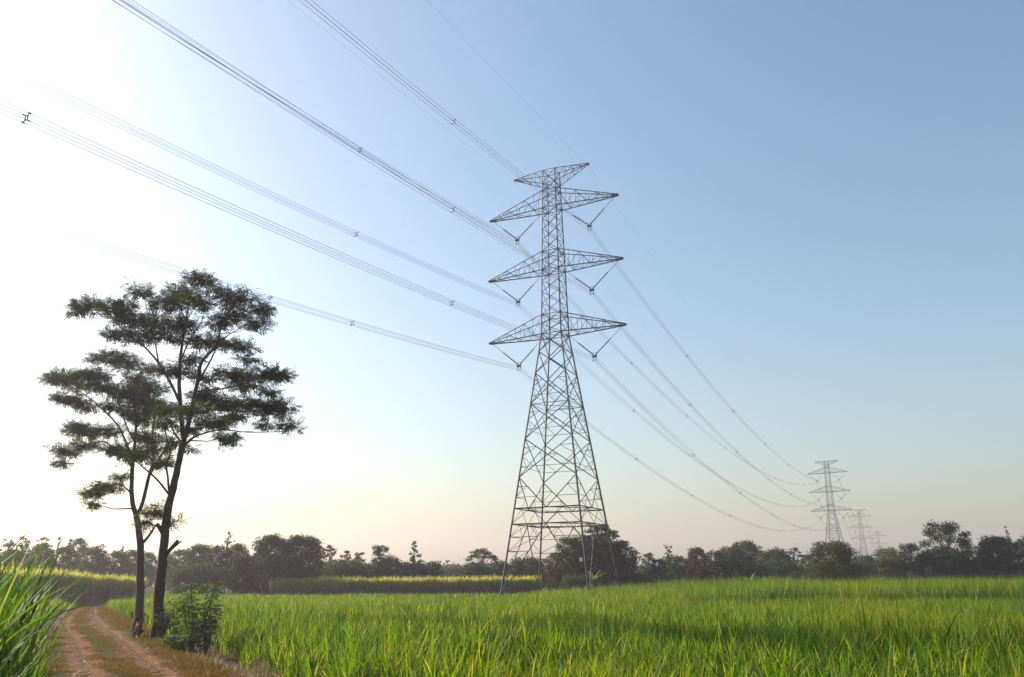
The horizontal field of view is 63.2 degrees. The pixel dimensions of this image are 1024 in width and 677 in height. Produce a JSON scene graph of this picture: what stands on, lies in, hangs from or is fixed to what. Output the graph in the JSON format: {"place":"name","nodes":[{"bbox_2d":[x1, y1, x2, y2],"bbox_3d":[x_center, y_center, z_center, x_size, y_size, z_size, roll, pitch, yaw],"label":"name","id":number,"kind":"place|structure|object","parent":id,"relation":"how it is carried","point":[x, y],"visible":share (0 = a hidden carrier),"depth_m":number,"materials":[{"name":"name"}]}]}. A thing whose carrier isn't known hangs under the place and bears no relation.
{"place":"outdoors","nodes":[
{"label":"outdoors","id":0,"kind":"place"},
{"bbox_2d":[45,601,207,676],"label":"dirt track","id":1,"kind":"structure","parent":0,"point":[78,641],"depth_m":34.54,"materials":[{"name":"brown soil"}]},
{"bbox_2d":[59,611,178,676],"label":"stones","id":2,"kind":"object","parent":1,"relation":"on","point":[101,655],"visible":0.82,"depth_m":33.12,"materials":[{"name":"stone"}]},
{"bbox_2d":[130,613,144,637],"bbox_3d":[-19.472,14.932,43.299,0.753,1.237,1.828,16,-22,-31],"label":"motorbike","id":3,"kind":"object","parent":1,"relation":"on","point":[137,630],"visible":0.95,"depth_m":43.00,"materials":[{"name":"metal"}]},
{"bbox_2d":[59,582,612,676],"bbox_3d":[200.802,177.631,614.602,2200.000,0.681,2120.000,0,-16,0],"label":"ground","id":4,"kind":"structure","parent":0,"point":[151,589],"depth_m":40.92,"materials":[{"name":"soil"}]},
{"bbox_2d":[0,539,18,567],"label":"tree","id":5,"kind":"object","parent":4,"relation":"on","point":[8,545],"visible":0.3,"depth_m":145.37,"materials":[{"name":"green plant"}]},
{"bbox_2d":[0,548,37,570],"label":"shrub","id":6,"kind":"object","parent":4,"relation":"on","point":[20,552],"visible":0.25,"depth_m":139.52,"materials":[{"name":"green plant"}]},
{"bbox_2d":[14,535,30,564],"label":"tree","id":7,"kind":"object","parent":4,"relation":"on","point":[25,545],"visible":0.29,"depth_m":147.67,"materials":[{"name":"green plant"}]},
{"bbox_2d":[23,542,59,570],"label":"shrub","id":8,"kind":"object","parent":4,"relation":"on","point":[47,553],"visible":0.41,"depth_m":141.00,"materials":[{"name":"green plant"}]},
{"bbox_2d":[0,591,83,676],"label":"cane crop","id":9,"kind":"object","parent":4,"relation":"on","point":[56,603],"visible":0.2,"depth_m":66.20,"materials":[{"name":"green plant"}]},
{"bbox_2d":[0,520,102,676],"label":"tall cane","id":10,"kind":"object","parent":4,"relation":"on","point":[16,635],"visible":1,"depth_m":11.24,"materials":[{"name":"green plant"}]},
{"bbox_2d":[44,545,78,574],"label":"tree","id":11,"kind":"object","parent":4,"relation":"on","point":[63,557],"visible":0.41,"depth_m":142.81,"materials":[{"name":"green plant"}]},
{"bbox_2d":[0,564,150,602],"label":"ripe cane","id":12,"kind":"object","parent":4,"relation":"on","point":[104,587],"visible":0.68,"depth_m":102.31,"materials":[{"name":"green plant"}]},
{"bbox_2d":[64,537,88,572],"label":"tree","id":13,"kind":"object","parent":4,"relation":"on","point":[81,543],"visible":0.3,"depth_m":156.92,"materials":[{"name":"green plant"}]},
{"bbox_2d":[73,545,109,575],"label":"shrub","id":14,"kind":"object","parent":4,"relation":"on","point":[95,564],"visible":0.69,"depth_m":149.06,"materials":[{"name":"green plant"}]},
{"bbox_2d":[33,346,176,623],"bbox_3d":[-28.335,9.985,56.520,10.837,18.363,8.187,0,-16,0],"label":"roadside tree","id":15,"kind":"object","parent":4,"relation":"on","point":[135,392],"visible":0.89,"depth_m":56.71,"materials":[{"name":"green plant"}]},
{"bbox_2d":[97,549,132,576],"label":"shrub","id":16,"kind":"object","parent":4,"relation":"on","point":[120,559],"visible":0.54,"depth_m":152.03,"materials":[{"name":"green plant"}]},
{"bbox_2d":[120,549,145,577],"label":"tree","id":17,"kind":"object","parent":4,"relation":"on","point":[131,570],"visible":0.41,"depth_m":158.71,"materials":[{"name":"green plant"}]},
{"bbox_2d":[133,551,157,592],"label":"tree","id":18,"kind":"object","parent":4,"relation":"on","point":[149,567],"visible":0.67,"depth_m":165.54,"materials":[{"name":"green plant"}]},
{"bbox_2d":[35,603,270,676],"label":"verge grass","id":19,"kind":"structure","parent":4,"relation":"on","point":[212,670],"depth_m":34.25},
{"bbox_2d":[154,612,173,638],"bbox_3d":[-17.198,14.227,41.113,1.037,1.432,1.085,0,-16,0],"label":"shrub","id":20,"kind":"object","parent":4,"relation":"on","point":[162,627],"visible":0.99,"depth_m":40.97,"materials":[{"name":"green plant"}]},
{"bbox_2d":[155,553,173,586],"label":"tree","id":21,"kind":"object","parent":4,"relation":"on","point":[168,563],"visible":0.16,"depth_m":158.81,"materials":[{"name":"green plant"}]},
{"bbox_2d":[158,631,189,649],"bbox_3d":[-14.186,12.844,35.298,1.516,0.901,1.572,-10,-19,31],"label":"shrub","id":22,"kind":"object","parent":4,"relation":"on","point":[172,640],"visible":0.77,"depth_m":34.99,"materials":[{"name":"green plant"}]},
{"bbox_2d":[156,590,194,634],"bbox_3d":[-16.951,13.949,41.950,1.803,2.426,1.569,0,-16,0],"label":"shrub","id":23,"kind":"object","parent":4,"relation":"on","point":[173,621],"visible":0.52,"depth_m":41.76,"materials":[{"name":"green plant"}]},
{"bbox_2d":[165,549,190,591],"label":"tree","id":24,"kind":"object","parent":4,"relation":"on","point":[177,553],"visible":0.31,"depth_m":144.23,"materials":[{"name":"green plant"}]},
{"bbox_2d":[62,268,307,639],"bbox_3d":[-18.290,5.318,44.042,15.010,20.532,7.393,0,-16,0],"label":"roadside tree","id":25,"kind":"object","parent":4,"relation":"on","point":[171,301],"visible":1,"depth_m":44.83,"materials":[{"name":"green plant"}]},
{"bbox_2d":[165,559,227,595],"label":"shrub","id":26,"kind":"object","parent":4,"relation":"on","point":[202,574],"visible":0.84,"depth_m":128.77,"materials":[{"name":"green plant"}]},
{"bbox_2d":[179,543,215,587],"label":"tree","id":27,"kind":"object","parent":4,"relation":"on","point":[200,550],"visible":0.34,"depth_m":139.28,"materials":[{"name":"green plant"}]},
{"bbox_2d":[171,580,224,651],"bbox_3d":[-13.323,11.644,34.891,2.237,2.960,2.264,12,-20,-36],"label":"shrub","id":28,"kind":"object","parent":4,"relation":"on","point":[190,628],"visible":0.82,"depth_m":34.84,"materials":[{"name":"green plant"}]},
{"bbox_2d":[185,603,225,654],"bbox_3d":[-12.495,11.944,34.239,1.361,2.017,1.567,-9,-18,28],"label":"shrub","id":29,"kind":"object","parent":4,"relation":"on","point":[205,644],"visible":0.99,"depth_m":34.07,"materials":[{"name":"green plant"}]},
{"bbox_2d":[202,544,230,589],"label":"tree","id":30,"kind":"object","parent":4,"relation":"on","point":[216,553],"visible":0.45,"depth_m":135.07,"materials":[{"name":"green plant"}]},
{"bbox_2d":[217,532,235,591],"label":"tree","id":31,"kind":"object","parent":4,"relation":"on","point":[228,538],"visible":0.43,"depth_m":145.56,"materials":[{"name":"green plant"}]},
{"bbox_2d":[220,543,249,592],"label":"tree","id":32,"kind":"object","parent":4,"relation":"on","point":[237,549],"visible":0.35,"depth_m":137.19,"materials":[{"name":"green plant"}]},
{"bbox_2d":[159,631,323,676],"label":"dry straw","id":33,"kind":"object","parent":4,"relation":"on","point":[213,654],"visible":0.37,"depth_m":30.33,"materials":[{"name":"plant"}]},
{"bbox_2d":[223,553,262,593],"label":"shrub","id":34,"kind":"object","parent":4,"relation":"on","point":[245,577],"visible":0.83,"depth_m":127.50,"materials":[{"name":"green plant"}]},
{"bbox_2d":[249,532,294,594],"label":"tree","id":35,"kind":"object","parent":4,"relation":"on","point":[269,544],"visible":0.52,"depth_m":130.77,"materials":[{"name":"green plant"}]},
{"bbox_2d":[253,552,308,594],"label":"shrub","id":36,"kind":"object","parent":4,"relation":"on","point":[282,565],"visible":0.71,"depth_m":125.70,"materials":[{"name":"green plant"}]},
{"bbox_2d":[278,532,327,579],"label":"tree","id":37,"kind":"object","parent":4,"relation":"on","point":[307,544],"visible":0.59,"depth_m":132.93,"materials":[{"name":"green plant"}]},
{"bbox_2d":[102,589,543,601],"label":"weeds","id":38,"kind":"object","parent":4,"relation":"on","point":[231,593],"visible":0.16,"depth_m":114.25,"materials":[{"name":"plant"}]},
{"bbox_2d":[320,545,337,567],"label":"tree","id":39,"kind":"object","parent":4,"relation":"on","point":[331,552],"visible":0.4,"depth_m":150.06,"materials":[{"name":"green plant"}]},
{"bbox_2d":[315,557,378,579],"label":"shrub","id":40,"kind":"object","parent":4,"relation":"on","point":[345,568],"visible":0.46,"depth_m":141.60,"materials":[{"name":"green plant"}]},
{"bbox_2d":[365,545,399,578],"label":"tree","id":41,"kind":"object","parent":4,"relation":"on","point":[377,552],"visible":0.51,"depth_m":144.33,"materials":[{"name":"green plant"}]},
{"bbox_2d":[367,555,402,578],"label":"shrub","id":42,"kind":"object","parent":4,"relation":"on","point":[389,571],"visible":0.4,"depth_m":142.38,"materials":[{"name":"green plant"}]},
{"bbox_2d":[268,572,542,595],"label":"ripe cane","id":43,"kind":"object","parent":4,"relation":"on","point":[403,585],"visible":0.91,"depth_m":123.80,"materials":[{"name":"green plant"}]},
{"bbox_2d":[392,560,432,578],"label":"shrub","id":44,"kind":"object","parent":4,"relation":"on","point":[405,570],"visible":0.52,"depth_m":140.49,"materials":[{"name":"green plant"}]},
{"bbox_2d":[404,541,422,564],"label":"tree","id":45,"kind":"object","parent":4,"relation":"on","point":[413,557],"visible":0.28,"depth_m":145.28,"materials":[{"name":"green plant"}]},
{"bbox_2d":[423,560,444,578],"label":"shrub","id":46,"kind":"object","parent":4,"relation":"on","point":[435,566],"visible":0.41,"depth_m":142.05,"materials":[{"name":"green plant"}]},
{"bbox_2d":[436,563,461,579],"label":"shrub","id":47,"kind":"object","parent":4,"relation":"on","point":[451,570],"visible":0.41,"depth_m":219.61,"materials":[{"name":"green plant"}]},
{"bbox_2d":[458,560,489,577],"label":"shrub","id":48,"kind":"object","parent":4,"relation":"on","point":[468,571],"visible":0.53,"depth_m":152.53,"materials":[{"name":"green plant"}]},
{"bbox_2d":[463,548,498,576],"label":"tree","id":49,"kind":"object","parent":4,"relation":"on","point":[486,554],"visible":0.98,"depth_m":159.16,"materials":[{"name":"green plant"}]},
{"bbox_2d":[485,559,512,577],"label":"shrub","id":50,"kind":"object","parent":4,"relation":"on","point":[498,570],"visible":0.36,"depth_m":153.21,"materials":[{"name":"green plant"}]},
{"bbox_2d":[506,555,546,588],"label":"tree","id":51,"kind":"object","parent":4,"relation":"on","point":[526,565],"visible":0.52,"depth_m":150.93,"materials":[{"name":"green plant"}]},
{"bbox_2d":[53,559,1022,588],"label":"distant wood","id":52,"kind":"object","parent":4,"relation":"on","point":[447,561],"visible":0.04,"depth_m":234.36,"materials":[{"name":"green plant"}]},
{"bbox_2d":[541,552,564,590],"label":"tree","id":53,"kind":"object","parent":4,"relation":"on","point":[555,583],"visible":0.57,"depth_m":134.95,"materials":[{"name":"green plant"}]},
{"bbox_2d":[488,162,626,594],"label":"pylon","id":54,"kind":"object","parent":4,"relation":"on","point":[568,335],"visible":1,"depth_m":125.86,"materials":[{"name":"metal"}]},
{"bbox_2d":[0,61,518,305],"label":"conductor bundle","id":55,"kind":"object","parent":54,"relation":"attached to","point":[228,171],"visible":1,"depth_m":74.18,"materials":[{"name":"metal"}]},
{"bbox_2d":[0,209,519,369],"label":"conductor bundle","id":56,"kind":"object","parent":54,"relation":"attached to","point":[225,283],"visible":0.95,"depth_m":72.95,"materials":[{"name":"metal"}]},
{"bbox_2d":[0,99,593,358],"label":"conductor bundle","id":57,"kind":"object","parent":54,"relation":"attached to","point":[25,119],"visible":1,"depth_m":57.16,"materials":[{"name":"metal"}]},
{"bbox_2d":[114,0,516,242],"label":"conductor bundle","id":58,"kind":"object","parent":54,"relation":"attached to","point":[301,113],"visible":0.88,"depth_m":86.13,"materials":[{"name":"metal"}]},
{"bbox_2d":[113,0,592,293],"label":"conductor bundle","id":59,"kind":"object","parent":54,"relation":"attached to","point":[323,128],"visible":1,"depth_m":67.45,"materials":[{"name":"metal"}]},
{"bbox_2d":[299,0,589,229],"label":"conductor bundle","id":60,"kind":"object","parent":54,"relation":"attached to","point":[428,101],"visible":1,"depth_m":85.46,"materials":[{"name":"metal"}]},
{"bbox_2d":[517,244,816,484],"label":"conductor bundle","id":61,"kind":"object","parent":54,"relation":"hanging from","point":[631,362],"visible":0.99,"depth_m":182.36,"materials":[{"name":"metal"}]},
{"bbox_2d":[518,306,816,506],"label":"conductor bundle","id":62,"kind":"object","parent":54,"relation":"hanging from","point":[639,413],"visible":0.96,"depth_m":181.70,"materials":[{"name":"metal"}]},
{"bbox_2d":[519,369,820,531],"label":"conductor bundle","id":63,"kind":"object","parent":54,"relation":"hanging from","point":[652,468],"visible":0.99,"depth_m":180.19,"materials":[{"name":"metal"}]},
{"bbox_2d":[590,230,837,482],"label":"conductor bundle","id":64,"kind":"object","parent":54,"relation":"hanging from","point":[687,354],"visible":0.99,"depth_m":173.30,"materials":[{"name":"metal"}]},
{"bbox_2d":[592,293,839,505],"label":"conductor bundle","id":65,"kind":"object","parent":54,"relation":"hanging from","point":[681,395],"visible":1,"depth_m":162.16,"materials":[{"name":"metal"}]},
{"bbox_2d":[633,400,843,530],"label":"conductor bundle","id":66,"kind":"object","parent":54,"relation":"hanging from","point":[722,477],"visible":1,"depth_m":190.97,"materials":[{"name":"metal"}]},
{"bbox_2d":[105,569,1023,676],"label":"cane crop","id":67,"kind":"object","parent":4,"relation":"on","point":[914,627],"visible":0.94,"depth_m":29.57,"materials":[{"name":"green plant"}]},
{"bbox_2d":[550,535,590,588],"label":"tree","id":68,"kind":"object","parent":4,"relation":"on","point":[567,566],"visible":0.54,"depth_m":133.45,"materials":[{"name":"green plant"}]},
{"bbox_2d":[557,574,605,590],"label":"shrub","id":69,"kind":"object","parent":4,"relation":"on","point":[570,581],"visible":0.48,"depth_m":126.06,"materials":[{"name":"green plant"}]},
{"bbox_2d":[581,570,603,586],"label":"banana plant","id":70,"kind":"object","parent":4,"relation":"on","point":[593,577],"visible":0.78,"depth_m":120.74,"materials":[{"name":"green plant"}]},
{"bbox_2d":[562,536,633,587],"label":"tree","id":71,"kind":"object","parent":4,"relation":"on","point":[596,567],"visible":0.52,"depth_m":132.98,"materials":[{"name":"green plant"}]},
{"bbox_2d":[578,525,627,586],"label":"tree","id":72,"kind":"object","parent":4,"relation":"on","point":[613,532],"visible":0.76,"depth_m":132.32,"materials":[{"name":"green plant"}]},
{"bbox_2d":[614,542,638,580],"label":"tree","id":73,"kind":"object","parent":4,"relation":"on","point":[633,569],"visible":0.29,"depth_m":135.61,"materials":[{"name":"green plant"}]},
{"bbox_2d":[615,571,654,587],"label":"shrub","id":74,"kind":"object","parent":4,"relation":"on","point":[634,577],"visible":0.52,"depth_m":127.91,"materials":[{"name":"green plant"}]},
{"bbox_2d":[639,552,657,577],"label":"tree","id":75,"kind":"object","parent":4,"relation":"on","point":[648,561],"visible":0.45,"depth_m":159.01,"materials":[{"name":"green plant"}]},
{"bbox_2d":[649,558,668,577],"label":"shrub","id":76,"kind":"object","parent":4,"relation":"on","point":[658,569],"visible":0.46,"depth_m":132.77,"materials":[{"name":"green plant"}]},
{"bbox_2d":[651,572,684,585],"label":"shrub","id":77,"kind":"object","parent":4,"relation":"on","point":[656,578],"visible":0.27,"depth_m":129.48,"materials":[{"name":"green plant"}]},
{"bbox_2d":[662,545,674,573],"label":"tree","id":78,"kind":"object","parent":4,"relation":"on","point":[668,561],"visible":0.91,"depth_m":144.89,"materials":[{"name":"green plant"}]},
{"bbox_2d":[663,555,687,580],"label":"tree","id":79,"kind":"object","parent":4,"relation":"on","point":[679,570],"visible":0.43,"depth_m":148.52,"materials":[{"name":"green plant"}]},
{"bbox_2d":[682,547,709,578],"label":"tree","id":80,"kind":"object","parent":4,"relation":"on","point":[692,559],"visible":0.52,"depth_m":146.47,"materials":[{"name":"green plant"}]},
{"bbox_2d":[682,564,714,583],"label":"shrub","id":81,"kind":"object","parent":4,"relation":"on","point":[697,571],"visible":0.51,"depth_m":132.33,"materials":[{"name":"green plant"}]},
{"bbox_2d":[703,550,727,580],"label":"tree","id":82,"kind":"object","parent":4,"relation":"on","point":[717,553],"visible":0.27,"depth_m":141.03,"materials":[{"name":"green plant"}]},
{"bbox_2d":[709,555,743,581],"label":"tree","id":83,"kind":"object","parent":4,"relation":"on","point":[727,564],"visible":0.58,"depth_m":134.00,"materials":[{"name":"green plant"}]},
{"bbox_2d":[718,544,747,579],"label":"tree","id":84,"kind":"object","parent":4,"relation":"on","point":[735,552],"visible":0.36,"depth_m":168.08,"materials":[{"name":"green plant"}]},
{"bbox_2d":[733,539,762,576],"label":"tree","id":85,"kind":"object","parent":4,"relation":"on","point":[748,546],"visible":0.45,"depth_m":171.00,"materials":[{"name":"green plant"}]},
{"bbox_2d":[735,564,773,581],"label":"shrub","id":86,"kind":"object","parent":4,"relation":"on","point":[761,571],"visible":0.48,"depth_m":131.79,"materials":[{"name":"green plant"}]},
{"bbox_2d":[756,546,793,577],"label":"tree","id":87,"kind":"object","parent":4,"relation":"on","point":[780,555],"visible":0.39,"depth_m":161.68,"materials":[{"name":"green plant"}]},
{"bbox_2d":[763,559,803,580],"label":"tree","id":88,"kind":"object","parent":4,"relation":"on","point":[781,569],"visible":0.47,"depth_m":143.40,"materials":[{"name":"green plant"}]},
{"bbox_2d":[788,547,805,566],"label":"tree","id":89,"kind":"object","parent":4,"relation":"on","point":[796,550],"visible":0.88,"depth_m":163.97,"materials":[{"name":"green plant"}]},
{"bbox_2d":[789,570,815,580],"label":"shrub","id":90,"kind":"object","parent":4,"relation":"on","point":[798,574],"visible":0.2,"depth_m":126.26,"materials":[{"name":"green plant"}]},
{"bbox_2d":[799,553,814,571],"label":"tree","id":91,"kind":"object","parent":4,"relation":"on","point":[806,557],"visible":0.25,"depth_m":173.49,"materials":[{"name":"green plant"}]},
{"bbox_2d":[808,460,851,557],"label":"pylon","id":92,"kind":"object","parent":4,"relation":"on","point":[832,492],"visible":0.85,"depth_m":467.74,"materials":[{"name":"metal"}]},
{"bbox_2d":[803,538,867,582],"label":"tree","id":93,"kind":"object","parent":4,"relation":"on","point":[841,554],"visible":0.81,"depth_m":116.43,"materials":[{"name":"green plant"}]},
{"bbox_2d":[848,509,872,555],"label":"pylon","id":94,"kind":"object","parent":4,"relation":"on","point":[863,535],"visible":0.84,"depth_m":803.73,"materials":[{"name":"metal"}]},
{"bbox_2d":[851,554,878,577],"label":"tree","id":95,"kind":"object","parent":4,"relation":"on","point":[867,559],"visible":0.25,"depth_m":182.88,"materials":[{"name":"green plant"}]},
{"bbox_2d":[857,562,900,579],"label":"tree","id":96,"kind":"object","parent":4,"relation":"on","point":[872,573],"visible":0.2,"depth_m":143.91,"materials":[{"name":"green plant"}]},
{"bbox_2d":[873,546,903,574],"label":"tree","id":97,"kind":"object","parent":4,"relation":"on","point":[888,553],"visible":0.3,"depth_m":192.54,"materials":[{"name":"green plant"}]},
{"bbox_2d":[875,557,909,580],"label":"shrub","id":98,"kind":"object","parent":4,"relation":"on","point":[885,564],"visible":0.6,"depth_m":129.30,"materials":[{"name":"green plant"}]},
{"bbox_2d":[896,542,927,579],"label":"tree","id":99,"kind":"object","parent":4,"relation":"on","point":[909,555],"visible":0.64,"depth_m":134.79,"materials":[{"name":"green plant"}]},
{"bbox_2d":[924,566,937,579],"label":"shrub","id":100,"kind":"object","parent":4,"relation":"on","point":[930,571],"visible":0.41,"depth_m":128.74,"materials":[{"name":"green plant"}]},
{"bbox_2d":[909,545,979,581],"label":"tree","id":101,"kind":"object","parent":4,"relation":"on","point":[949,563],"visible":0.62,"depth_m":133.04,"materials":[{"name":"green plant"}]},
{"bbox_2d":[918,519,976,563],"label":"tree","id":102,"kind":"object","parent":4,"relation":"on","point":[946,529],"visible":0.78,"depth_m":137.64,"materials":[{"name":"green plant"}]},
{"bbox_2d":[959,557,995,579],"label":"shrub","id":103,"kind":"object","parent":4,"relation":"on","point":[979,564],"visible":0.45,"depth_m":132.69,"materials":[{"name":"green plant"}]},
{"bbox_2d":[969,534,1023,580],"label":"tree","id":104,"kind":"object","parent":4,"relation":"on","point":[1001,549],"visible":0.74,"depth_m":133.77,"materials":[{"name":"green plant"}]},
{"bbox_2d":[1010,534,1023,576],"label":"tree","id":105,"kind":"object","parent":4,"relation":"on","point":[1020,552],"visible":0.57,"depth_m":135.59,"materials":[{"name":"green plant"}]},
{"bbox_2d":[0,0,1023,570],"label":"sky","id":106,"kind":"structure","parent":0,"point":[830,193],"materials":[{"name":"blue"}]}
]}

